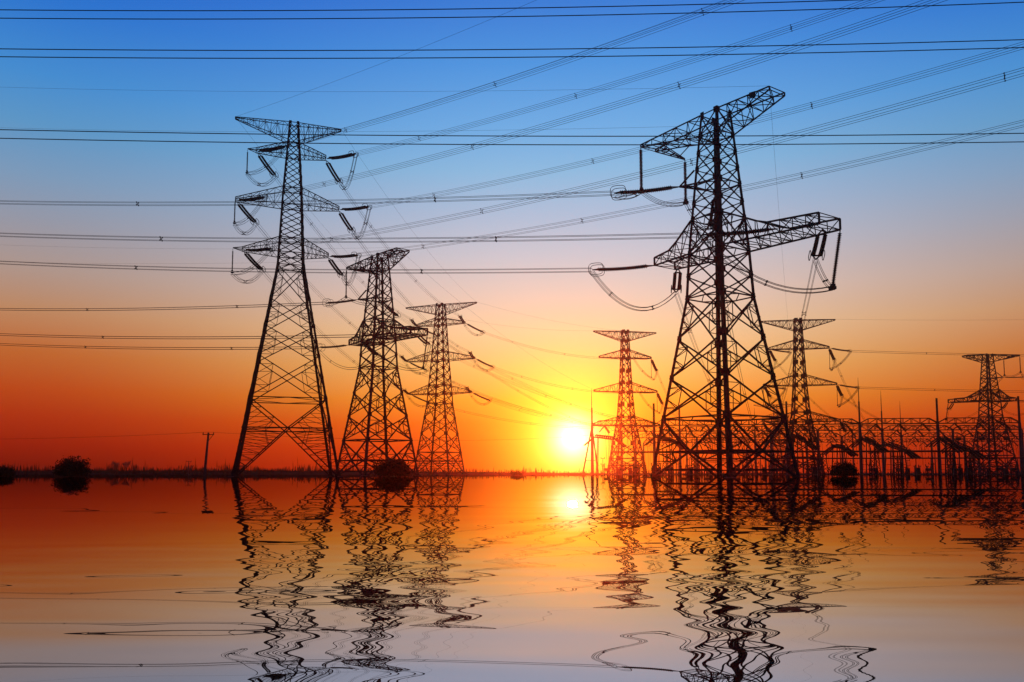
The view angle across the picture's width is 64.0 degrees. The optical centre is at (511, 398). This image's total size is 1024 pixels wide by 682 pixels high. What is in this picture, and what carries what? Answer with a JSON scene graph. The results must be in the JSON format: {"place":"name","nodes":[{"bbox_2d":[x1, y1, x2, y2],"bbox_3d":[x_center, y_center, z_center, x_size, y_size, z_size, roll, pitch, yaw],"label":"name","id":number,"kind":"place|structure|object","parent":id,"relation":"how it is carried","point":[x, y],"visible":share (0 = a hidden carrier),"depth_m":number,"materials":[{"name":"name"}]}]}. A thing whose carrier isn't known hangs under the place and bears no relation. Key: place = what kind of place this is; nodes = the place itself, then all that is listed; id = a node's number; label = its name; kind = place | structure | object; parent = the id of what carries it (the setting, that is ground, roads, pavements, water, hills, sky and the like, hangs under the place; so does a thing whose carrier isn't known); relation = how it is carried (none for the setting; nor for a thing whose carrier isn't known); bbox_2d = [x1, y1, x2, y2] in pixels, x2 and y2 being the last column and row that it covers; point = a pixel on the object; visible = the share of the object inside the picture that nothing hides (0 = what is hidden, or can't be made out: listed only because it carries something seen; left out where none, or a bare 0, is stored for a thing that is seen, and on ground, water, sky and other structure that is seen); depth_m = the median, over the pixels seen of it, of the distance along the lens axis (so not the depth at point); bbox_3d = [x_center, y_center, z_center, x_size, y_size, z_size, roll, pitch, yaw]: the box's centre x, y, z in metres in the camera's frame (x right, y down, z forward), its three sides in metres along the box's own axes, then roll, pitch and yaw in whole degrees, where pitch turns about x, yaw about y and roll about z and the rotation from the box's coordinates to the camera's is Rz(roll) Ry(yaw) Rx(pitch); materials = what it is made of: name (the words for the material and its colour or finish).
{"place":"outdoors","nodes":[
{"label":"outdoors","id":0,"kind":"place"},
{"bbox_2d":[0,474,1023,681],"bbox_3d":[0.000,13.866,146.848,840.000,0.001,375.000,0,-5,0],"label":"water","id":1,"kind":"structure","parent":0,"point":[467,578],"depth_m":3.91,"materials":[{"name":"orange liquid"}]},
{"bbox_2d":[0,465,14,476],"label":"bush","id":2,"kind":"object","parent":1,"relation":"in","point":[5,471],"visible":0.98,"depth_m":117.11,"materials":[{"name":"black plant"}]},
{"bbox_2d":[50,455,92,476],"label":"bush","id":3,"kind":"object","parent":1,"relation":"on","point":[71,468],"visible":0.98,"depth_m":110.73,"materials":[{"name":"black plant"}]},
{"bbox_2d":[202,432,213,475],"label":"utility pole","id":4,"kind":"object","parent":1,"relation":"in","point":[206,455],"visible":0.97,"depth_m":149.55,"materials":[{"name":"wood"}]},
{"bbox_2d":[27,432,201,438],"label":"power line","id":5,"kind":"object","parent":4,"relation":"attached to","point":[109,436],"visible":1,"depth_m":152.96,"materials":[{"name":"metal"}]},
{"bbox_2d":[214,432,585,439],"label":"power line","id":6,"kind":"object","parent":4,"relation":"attached to","point":[342,438],"visible":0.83,"depth_m":169.97,"materials":[{"name":"metal"}]},
{"bbox_2d":[227,116,371,476],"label":"lattice pylon","id":7,"kind":"object","parent":1,"relation":"in","point":[245,426],"visible":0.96,"depth_m":127.53,"materials":[{"name":"metal"}]},
{"bbox_2d":[0,261,592,273],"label":"power line","id":8,"kind":"object","parent":7,"relation":"attached to","point":[135,268],"visible":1,"depth_m":121.77,"materials":[{"name":"metal"}]},
{"bbox_2d":[0,191,613,205],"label":"power line","id":9,"kind":"object","parent":7,"relation":"attached to","point":[435,198],"visible":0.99,"depth_m":119.43,"materials":[{"name":"metal"}]},
{"bbox_2d":[0,232,701,242],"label":"power line","id":10,"kind":"object","parent":7,"relation":"attached to","point":[495,240],"visible":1,"depth_m":106.90,"materials":[{"name":"metal"}]},
{"bbox_2d":[253,0,535,110],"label":"earth wire","id":11,"kind":"object","parent":7,"relation":"attached to","point":[401,55],"visible":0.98,"depth_m":104.32,"materials":[{"name":"metal"}]},
{"bbox_2d":[286,0,743,147],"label":"power line","id":12,"kind":"object","parent":7,"relation":"attached to","point":[495,84],"visible":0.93,"depth_m":95.53,"materials":[{"name":"metal"}]},
{"bbox_2d":[347,1,723,127],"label":"earth wire","id":13,"kind":"object","parent":7,"relation":"attached to","point":[549,63],"visible":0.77,"depth_m":106.73,"materials":[{"name":"metal"}]},
{"bbox_2d":[264,0,946,198],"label":"power line","id":14,"kind":"object","parent":7,"relation":"attached to","point":[635,95],"visible":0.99,"depth_m":82.44,"materials":[{"name":"metal"}]},
{"bbox_2d":[355,0,882,154],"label":"power line","id":15,"kind":"object","parent":7,"relation":"attached to","point":[633,75],"visible":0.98,"depth_m":96.34,"materials":[{"name":"metal"}]},
{"bbox_2d":[276,67,1023,249],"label":"power line","id":16,"kind":"object","parent":7,"relation":"attached to","point":[696,157],"visible":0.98,"depth_m":79.46,"materials":[{"name":"metal"}]},
{"bbox_2d":[360,120,1021,256],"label":"power line","id":17,"kind":"object","parent":7,"relation":"attached to","point":[719,190],"visible":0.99,"depth_m":88.77,"materials":[{"name":"metal"}]},
{"bbox_2d":[368,41,1023,207],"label":"power line","id":18,"kind":"object","parent":7,"relation":"attached to","point":[728,124],"visible":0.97,"depth_m":89.69,"materials":[{"name":"metal"}]},
{"bbox_2d":[316,247,432,475],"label":"lattice pylon","id":19,"kind":"object","parent":1,"relation":"in","point":[379,335],"visible":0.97,"depth_m":169.04,"materials":[{"name":"metal"}]},
{"bbox_2d":[0,343,314,349],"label":"power line","id":20,"kind":"object","parent":19,"relation":"attached to","point":[162,347],"visible":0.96,"depth_m":198.17,"materials":[{"name":"metal"}]},
{"bbox_2d":[0,302,325,310],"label":"power line","id":21,"kind":"object","parent":19,"relation":"attached to","point":[149,309],"visible":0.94,"depth_m":201.39,"materials":[{"name":"metal"}]},
{"bbox_2d":[29,261,327,263],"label":"earth wire","id":22,"kind":"object","parent":19,"relation":"attached to","point":[182,263],"visible":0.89,"depth_m":197.59,"materials":[{"name":"metal"}]},
{"bbox_2d":[18,245,395,248],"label":"earth wire","id":23,"kind":"object","parent":19,"relation":"attached to","point":[163,248],"visible":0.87,"depth_m":192.77,"materials":[{"name":"metal"}]},
{"bbox_2d":[402,252,582,384],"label":"earth wire","id":24,"kind":"object","parent":19,"relation":"attached to","point":[500,333],"visible":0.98,"depth_m":205.64,"materials":[{"name":"metal"}]},
{"bbox_2d":[402,318,638,425],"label":"power line","id":25,"kind":"object","parent":19,"relation":"attached to","point":[519,381],"visible":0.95,"depth_m":210.90,"materials":[{"name":"metal"}]},
{"bbox_2d":[435,348,664,425],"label":"power line","id":26,"kind":"object","parent":19,"relation":"attached to","point":[537,393],"visible":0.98,"depth_m":194.87,"materials":[{"name":"metal"}]},
{"bbox_2d":[369,457,413,476],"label":"bush","id":27,"kind":"object","parent":1,"relation":"on","point":[394,468],"visible":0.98,"depth_m":116.45,"materials":[{"name":"black plant"}]},
{"bbox_2d":[399,302,492,474],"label":"lattice pylon","id":28,"kind":"object","parent":1,"relation":"in","point":[436,386],"visible":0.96,"depth_m":246.35,"materials":[{"name":"metal"}]},
{"bbox_2d":[0,333,359,338],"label":"power line","id":29,"kind":"object","parent":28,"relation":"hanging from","point":[163,338],"visible":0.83,"depth_m":188.70,"materials":[{"name":"metal"}]},
{"bbox_2d":[257,224,401,356],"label":"power line","id":30,"kind":"object","parent":28,"relation":"hanging from","point":[311,286],"visible":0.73,"depth_m":164.22,"materials":[{"name":"metal"}]},
{"bbox_2d":[261,269,403,388],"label":"power line","id":31,"kind":"object","parent":28,"relation":"hanging from","point":[321,333],"visible":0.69,"depth_m":164.97,"materials":[{"name":"metal"}]},
{"bbox_2d":[276,177,406,316],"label":"power line","id":32,"kind":"object","parent":28,"relation":"attached to","point":[331,248],"visible":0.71,"depth_m":162.01,"materials":[{"name":"metal"}]},
{"bbox_2d":[339,183,460,316],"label":"power line","id":33,"kind":"object","parent":28,"relation":"attached to","point":[394,254],"visible":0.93,"depth_m":166.95,"materials":[{"name":"metal"}]},
{"bbox_2d":[342,275,464,387],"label":"power line","id":34,"kind":"object","parent":28,"relation":"hanging from","point":[394,333],"visible":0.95,"depth_m":160.37,"materials":[{"name":"metal"}]},
{"bbox_2d":[354,232,467,351],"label":"power line","id":35,"kind":"object","parent":28,"relation":"hanging from","point":[407,299],"visible":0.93,"depth_m":169.42,"materials":[{"name":"metal"}]},
{"bbox_2d":[441,338,590,426],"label":"power line","id":36,"kind":"object","parent":28,"relation":"attached to","point":[517,389],"visible":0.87,"depth_m":261.92,"materials":[{"name":"metal"}]},
{"bbox_2d":[434,373,609,427],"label":"power line","id":37,"kind":"object","parent":28,"relation":"attached to","point":[525,408],"visible":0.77,"depth_m":262.18,"materials":[{"name":"metal"}]},
{"bbox_2d":[446,406,605,428],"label":"power line","id":38,"kind":"object","parent":28,"relation":"attached to","point":[527,422],"visible":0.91,"depth_m":260.42,"materials":[{"name":"metal"}]},
{"bbox_2d":[492,400,601,426],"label":"power line","id":39,"kind":"object","parent":28,"relation":"attached to","point":[540,416],"visible":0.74,"depth_m":259.37,"materials":[{"name":"metal"}]},
{"bbox_2d":[485,332,632,358],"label":"power line","id":40,"kind":"object","parent":28,"relation":"attached to","point":[541,350],"visible":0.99,"depth_m":261.90,"materials":[{"name":"metal"}]},
{"bbox_2d":[498,368,627,393],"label":"power line","id":41,"kind":"object","parent":28,"relation":"attached to","point":[566,388],"visible":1,"depth_m":266.76,"materials":[{"name":"metal"}]},
{"bbox_2d":[510,470,522,475],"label":"bush","id":42,"kind":"object","parent":1,"relation":"in","point":[517,473],"visible":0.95,"depth_m":168.89,"materials":[{"name":"plant"}]},
{"bbox_2d":[584,434,626,474],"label":"disconnector","id":43,"kind":"object","parent":1,"relation":"in","point":[612,438],"visible":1,"depth_m":256.28,"materials":[{"name":"metal"}]},
{"bbox_2d":[593,329,665,474],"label":"lattice pylon","id":44,"kind":"object","parent":1,"relation":"in","point":[630,391],"visible":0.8,"depth_m":291.59,"materials":[{"name":"metal"}]},
{"bbox_2d":[628,467,632,474],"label":"yard apparatus","id":45,"kind":"object","parent":1,"relation":"in","point":[629,470],"visible":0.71,"depth_m":239.80,"materials":[{"name":"metal"}]},
{"bbox_2d":[633,463,638,474],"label":"yard apparatus","id":46,"kind":"object","parent":1,"relation":"in","point":[636,469],"visible":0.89,"depth_m":242.73,"materials":[{"name":"metal"}]},
{"bbox_2d":[644,434,683,474],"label":"disconnector","id":47,"kind":"object","parent":1,"relation":"in","point":[667,438],"visible":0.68,"depth_m":250.31,"materials":[{"name":"metal"}]},
{"bbox_2d":[662,449,672,474],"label":"lattice support","id":48,"kind":"object","parent":1,"relation":"in","point":[666,463],"visible":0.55,"depth_m":254.96,"materials":[{"name":"metal"}]},
{"bbox_2d":[690,454,700,474],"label":"lattice support","id":49,"kind":"object","parent":1,"relation":"in","point":[694,464],"visible":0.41,"depth_m":260.74,"materials":[{"name":"metal"}]},
{"bbox_2d":[588,86,841,477],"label":"lattice pylon","id":50,"kind":"object","parent":1,"relation":"in","point":[716,224],"visible":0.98,"depth_m":100.82,"materials":[{"name":"metal"}]},
{"bbox_2d":[27,126,677,131],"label":"earth wire","id":51,"kind":"object","parent":50,"relation":"attached to","point":[355,131],"visible":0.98,"depth_m":120.54,"materials":[{"name":"metal"}]},
{"bbox_2d":[13,86,745,91],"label":"earth wire","id":52,"kind":"object","parent":50,"relation":"attached to","point":[386,91],"visible":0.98,"depth_m":109.55,"materials":[{"name":"metal"}]},
{"bbox_2d":[710,229,753,424],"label":"power line","id":53,"kind":"object","parent":50,"relation":"attached to","point":[737,354],"visible":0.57,"depth_m":166.55,"materials":[{"name":"metal"}]},
{"bbox_2d":[773,261,817,423],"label":"power line","id":54,"kind":"object","parent":50,"relation":"attached to","point":[805,312],"visible":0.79,"depth_m":118.64,"materials":[{"name":"metal"}]},
{"bbox_2d":[742,447,752,474],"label":"lattice support","id":55,"kind":"object","parent":1,"relation":"in","point":[746,462],"visible":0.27,"depth_m":253.15,"materials":[{"name":"metal"}]},
{"bbox_2d":[769,453,779,474],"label":"lattice support","id":56,"kind":"object","parent":1,"relation":"in","point":[773,467],"visible":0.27,"depth_m":248.91,"materials":[{"name":"metal"}]},
{"bbox_2d":[780,433,819,474],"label":"disconnector","id":57,"kind":"object","parent":1,"relation":"in","point":[808,443],"visible":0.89,"depth_m":244.35,"materials":[{"name":"metal"}]},
{"bbox_2d":[582,385,1023,474],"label":"switchyard gantry","id":58,"kind":"object","parent":1,"relation":"in","point":[859,423],"visible":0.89,"depth_m":252.82,"materials":[{"name":"metal"}]},
{"bbox_2d":[379,357,622,426],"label":"power line","id":59,"kind":"object","parent":58,"relation":"attached to","point":[498,400],"visible":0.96,"depth_m":212.03,"materials":[{"name":"metal"}]},
{"bbox_2d":[674,291,731,425],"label":"power line","id":60,"kind":"object","parent":58,"relation":"attached to","point":[696,344],"visible":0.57,"depth_m":136.95,"materials":[{"name":"metal"}]},
{"bbox_2d":[614,450,1001,474],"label":"busbar","id":61,"kind":"object","parent":1,"relation":"in","point":[934,451],"visible":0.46,"depth_m":241.91,"materials":[{"name":"metal"}]},
{"bbox_2d":[761,318,863,474],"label":"lattice pylon","id":62,"kind":"object","parent":1,"relation":"in","point":[804,386],"visible":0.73,"depth_m":269.61,"materials":[{"name":"metal"}]},
{"bbox_2d":[772,398,894,430],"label":"power line","id":63,"kind":"object","parent":62,"relation":"attached to","point":[842,421],"visible":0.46,"depth_m":289.87,"materials":[{"name":"metal"}]},
{"bbox_2d":[835,361,869,428],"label":"power line","id":64,"kind":"object","parent":62,"relation":"attached to","point":[841,376],"visible":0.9,"depth_m":282.36,"materials":[{"name":"metal"}]},
{"bbox_2d":[842,396,915,430],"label":"power line","id":65,"kind":"object","parent":62,"relation":"attached to","point":[873,416],"visible":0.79,"depth_m":281.04,"materials":[{"name":"metal"}]},
{"bbox_2d":[851,350,1023,355],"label":"power line","id":66,"kind":"object","parent":62,"relation":"attached to","point":[937,354],"visible":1,"depth_m":269.83,"materials":[{"name":"metal"}]},
{"bbox_2d":[861,387,1023,392],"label":"power line","id":67,"kind":"object","parent":62,"relation":"attached to","point":[936,390],"visible":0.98,"depth_m":268.39,"materials":[{"name":"metal"}]},
{"bbox_2d":[881,424,1023,428],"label":"power line","id":68,"kind":"object","parent":62,"relation":"attached to","point":[949,425],"visible":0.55,"depth_m":267.28,"materials":[{"name":"metal"}]},
{"bbox_2d":[812,467,817,474],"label":"yard apparatus","id":69,"kind":"object","parent":1,"relation":"in","point":[814,470],"visible":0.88,"depth_m":231.04,"materials":[{"name":"metal"}]},
{"bbox_2d":[620,404,1023,474],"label":"switchyard gantry","id":70,"kind":"object","parent":1,"relation":"in","point":[835,435],"visible":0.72,"depth_m":297.05,"materials":[{"name":"metal"}]},
{"bbox_2d":[818,453,828,474],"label":"lattice support","id":71,"kind":"object","parent":1,"relation":"in","point":[822,465],"visible":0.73,"depth_m":246.72,"materials":[{"name":"metal"}]},
{"bbox_2d":[820,444,857,468],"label":"disconnector","id":72,"kind":"object","parent":1,"relation":"in","point":[844,448],"visible":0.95,"depth_m":242.22,"materials":[{"name":"metal"}]},
{"bbox_2d":[825,460,858,475],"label":"bush","id":73,"kind":"object","parent":1,"relation":"on","point":[844,468],"visible":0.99,"depth_m":126.66,"materials":[{"name":"black plant"}]},
{"bbox_2d":[697,457,1023,474],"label":"busbar","id":74,"kind":"object","parent":1,"relation":"in","point":[966,458],"visible":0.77,"depth_m":235.34,"materials":[{"name":"metal"}]},
{"bbox_2d":[849,436,888,474],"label":"disconnector","id":75,"kind":"object","parent":1,"relation":"in","point":[868,440],"visible":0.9,"depth_m":241.30,"materials":[{"name":"metal"}]},
{"bbox_2d":[870,447,881,474],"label":"lattice support","id":76,"kind":"object","parent":1,"relation":"in","point":[875,463],"visible":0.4,"depth_m":244.57,"materials":[{"name":"metal"}]},
{"bbox_2d":[871,441,920,474],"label":"disconnector","id":77,"kind":"object","parent":1,"relation":"in","point":[910,453],"visible":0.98,"depth_m":238.08,"materials":[{"name":"metal"}]},
{"bbox_2d":[892,452,904,474],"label":"lattice support","id":78,"kind":"object","parent":1,"relation":"in","point":[897,462],"visible":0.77,"depth_m":242.73,"materials":[{"name":"metal"}]},
{"bbox_2d":[925,435,966,474],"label":"disconnector","id":79,"kind":"object","parent":1,"relation":"in","point":[944,438],"visible":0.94,"depth_m":237.47,"materials":[{"name":"metal"}]},
{"bbox_2d":[946,448,957,474],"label":"lattice support","id":80,"kind":"object","parent":1,"relation":"in","point":[950,461],"visible":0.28,"depth_m":240.85,"materials":[{"name":"metal"}]},
{"bbox_2d":[938,441,988,474],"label":"disconnector","id":81,"kind":"object","parent":1,"relation":"in","point":[971,451],"visible":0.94,"depth_m":234.10,"materials":[{"name":"metal"}]},
{"bbox_2d":[964,453,976,474],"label":"lattice support","id":82,"kind":"object","parent":1,"relation":"in","point":[970,462],"visible":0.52,"depth_m":238.67,"materials":[{"name":"metal"}]},
{"bbox_2d":[946,353,1023,474],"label":"lattice pylon","id":83,"kind":"object","parent":1,"relation":"in","point":[992,394],"visible":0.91,"depth_m":312.46,"materials":[{"name":"metal"}]},
{"bbox_2d":[996,463,1003,474],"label":"yard apparatus","id":84,"kind":"object","parent":1,"relation":"in","point":[999,469],"visible":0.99,"depth_m":241.15,"materials":[{"name":"metal"}]},
{"bbox_2d":[1003,437,1008,467],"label":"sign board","id":85,"kind":"object","parent":1,"relation":"in","point":[1005,438],"visible":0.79,"depth_m":299.78,"materials":[{"name":"metal"}]},
{"bbox_2d":[1003,468,1008,474],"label":"yard apparatus","id":86,"kind":"object","parent":1,"relation":"in","point":[1005,471],"visible":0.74,"depth_m":262.62,"materials":[{"name":"metal"}]},
{"bbox_2d":[0,39,1023,58],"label":"power line","id":87,"kind":"object","parent":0,"point":[512,49],"visible":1,"depth_m":43.85,"materials":[{"name":"metal"}]},
{"bbox_2d":[0,129,1023,144],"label":"power line","id":88,"kind":"object","parent":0,"point":[512,136],"visible":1,"depth_m":43.42,"materials":[{"name":"metal"}]},
{"bbox_2d":[0,0,1023,19],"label":"power line","id":89,"kind":"object","parent":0,"point":[472,8],"visible":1,"depth_m":44.05,"materials":[{"name":"metal"}]},
{"bbox_2d":[0,0,1023,472],"label":"sky","id":90,"kind":"structure","parent":0,"point":[931,253],"materials":[{"name":"blue"}]},
{"bbox_2d":[13,470,1015,473],"bbox_3d":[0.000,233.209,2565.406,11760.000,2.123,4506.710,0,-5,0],"label":"ground","id":91,"kind":"structure","parent":0,"point":[255,472],"depth_m":329.14,"materials":[{"name":"black soil"}]},
{"bbox_2d":[2,457,1014,473],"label":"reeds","id":92,"kind":"object","parent":91,"relation":"on","point":[131,471],"visible":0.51,"depth_m":329.62,"materials":[{"name":"black plant"}]},
{"bbox_2d":[754,404,796,472],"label":"lattice pylon","id":93,"kind":"object","parent":91,"relation":"on","point":[773,429],"visible":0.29,"depth_m":610.46,"materials":[{"name":"metal"}]},
{"bbox_2d":[635,411,1023,472],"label":"switchyard gantry","id":94,"kind":"object","parent":91,"relation":"on","point":[889,436],"visible":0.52,"depth_m":353.31,"materials":[{"name":"metal"}]},
{"bbox_2d":[643,427,1019,472],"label":"switchyard gantry","id":95,"kind":"object","parent":91,"relation":"on","point":[969,441],"visible":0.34,"depth_m":420.86,"materials":[{"name":"metal"}]}
]}

